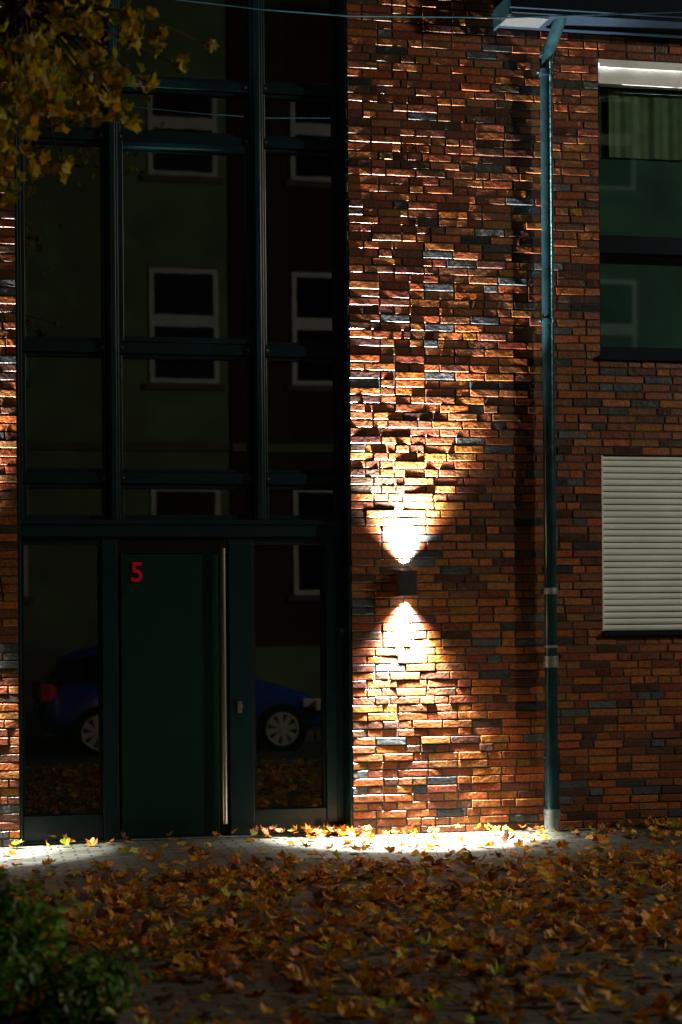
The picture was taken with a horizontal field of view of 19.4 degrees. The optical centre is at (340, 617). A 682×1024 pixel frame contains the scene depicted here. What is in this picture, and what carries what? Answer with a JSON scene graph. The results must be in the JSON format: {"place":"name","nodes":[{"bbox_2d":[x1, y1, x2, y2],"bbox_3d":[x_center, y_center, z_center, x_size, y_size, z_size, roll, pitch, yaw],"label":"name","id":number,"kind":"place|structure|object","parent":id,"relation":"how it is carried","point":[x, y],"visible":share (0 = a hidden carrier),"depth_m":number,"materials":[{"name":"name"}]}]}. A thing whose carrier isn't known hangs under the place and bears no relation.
{"place":"outdoors","nodes":[
{"label":"outdoors","id":0,"kind":"place"},
{"bbox_2d":[0,825,681,1023],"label":"pavement","id":1,"kind":"structure","parent":0,"point":[82,855],"depth_m":10.83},
{"bbox_2d":[0,988,138,1023],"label":"planting bed","id":2,"kind":"object","parent":1,"relation":"on","point":[128,1016],"visible":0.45,"depth_m":8.04,"materials":[{"name":"soil"}]},
{"bbox_2d":[0,867,153,1023],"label":"garden bush","id":3,"kind":"object","parent":2,"relation":"on","point":[73,979],"visible":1,"depth_m":7.88,"materials":[{"name":"green plant"}]},
{"bbox_2d":[0,0,218,206],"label":"maple tree","id":4,"kind":"object","parent":1,"relation":"on","point":[57,78],"visible":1,"depth_m":9.80,"materials":[{"name":"yellow plant"}]},
{"bbox_2d":[13,0,352,846],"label":"facade frame","id":5,"kind":"object","parent":1,"relation":"on","point":[253,148],"visible":0.89,"depth_m":15.22,"materials":[{"name":"black metal"}]},
{"bbox_2d":[23,0,334,815],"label":"facade glass","id":6,"kind":"object","parent":5,"relation":"in","point":[183,234],"visible":0.91,"depth_m":15.24,"materials":[{"name":"black glass"}]},
{"bbox_2d":[20,537,343,843],"bbox_3d":[-1.200,0.537,15.217,2.479,2.294,0.220,0,0,-13],"label":"entrance frame","id":7,"kind":"object","parent":5,"relation":"attached to","point":[245,816],"visible":0.8,"depth_m":15.24,"materials":[{"name":"black metal"}]},
{"bbox_2d":[118,554,229,837],"bbox_3d":[-1.274,0.593,15.185,0.832,2.150,0.070,0,0,-13],"label":"entrance door leaf","id":8,"kind":"object","parent":7,"relation":"in","point":[170,690],"visible":0.85,"depth_m":15.15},
{"bbox_2d":[131,562,142,581],"bbox_3d":[-1.547,-0.341,15.082,0.088,0.150,0.012,0,0,-13],"label":"house number","id":9,"kind":"object","parent":8,"relation":"attached to","point":[135,570],"visible":1,"depth_m":15.07,"materials":[{"name":"red plastic"}]},
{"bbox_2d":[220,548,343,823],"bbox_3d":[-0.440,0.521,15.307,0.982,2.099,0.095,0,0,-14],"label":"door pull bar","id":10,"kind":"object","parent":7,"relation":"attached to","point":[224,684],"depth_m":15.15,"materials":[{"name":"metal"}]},
{"bbox_2d":[100,86,269,479],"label":"frame screws","id":11,"kind":"object","parent":5,"relation":"attached to","point":[267,350],"visible":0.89,"depth_m":15.26,"materials":[{"name":"metal"}]},
{"bbox_2d":[0,815,681,1023],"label":"fallen leaves","id":12,"kind":"object","parent":1,"relation":"on","point":[365,977],"visible":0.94,"depth_m":10.76,"materials":[{"name":"orange plant"}]},
{"bbox_2d":[0,0,681,846],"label":"brick wall","id":13,"kind":"structure","parent":1,"relation":"on","point":[424,468],"depth_m":15.47,"materials":[{"name":"brown brick"}]},
{"bbox_2d":[0,0,681,846],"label":"facing bricks","id":14,"kind":"object","parent":13,"relation":"attached to","point":[610,404],"visible":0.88,"depth_m":15.47,"materials":[{"name":"brown brick"}]},
{"bbox_2d":[397,570,416,595],"bbox_3d":[0.501,-0.260,15.271,0.132,0.196,0.154,0,0,-13],"label":"wall lamp","id":15,"kind":"object","parent":14,"relation":"attached to","point":[406,582],"visible":1,"depth_m":15.20,"materials":[{"name":"grey metal"}]},
{"bbox_2d":[536,17,565,831],"bbox_3d":[1.659,-1.496,15.415,0.150,6.314,0.378,0,0,-35],"label":"downpipe","id":16,"kind":"object","parent":13,"relation":"attached to","point":[551,757],"visible":0.97,"depth_m":15.43,"materials":[{"name":"metal"}]},
{"bbox_2d":[493,0,681,38],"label":"projecting gutter box","id":17,"kind":"object","parent":13,"relation":"attached to","point":[663,25],"visible":0.95,"depth_m":15.32,"materials":[{"name":"metal"}]},
{"bbox_2d":[598,59,681,361],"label":"window frame","id":18,"kind":"object","parent":13,"relation":"attached to","point":[640,243],"visible":0.61,"depth_m":15.98,"materials":[{"name":"metal"}]},
{"bbox_2d":[609,93,681,159],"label":"curtain","id":19,"kind":"object","parent":18,"relation":"hanging from","point":[645,127],"visible":1,"depth_m":16.00,"materials":[{"name":"fabric"}]},
{"bbox_2d":[601,455,681,631],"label":"roller shutter","id":20,"kind":"object","parent":13,"relation":"attached to","point":[641,510],"visible":1,"depth_m":15.80,"materials":[{"name":"white paint"}]},
{"bbox_2d":[602,631,681,636],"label":"window sill","id":21,"kind":"structure","parent":13,"relation":"attached to","point":[641,633],"depth_m":15.73,"materials":[{"name":"black metal"}]},
{"bbox_2d":[117,86,681,816],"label":"house body","id":22,"kind":"structure","parent":1,"relation":"on","point":[641,92],"depth_m":17.77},
{"bbox_2d":[180,0,681,17],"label":"overhead cable","id":23,"kind":"object","parent":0,"point":[427,16],"visible":1,"depth_m":14.14,"materials":[{"name":"rubber"}]}
]}

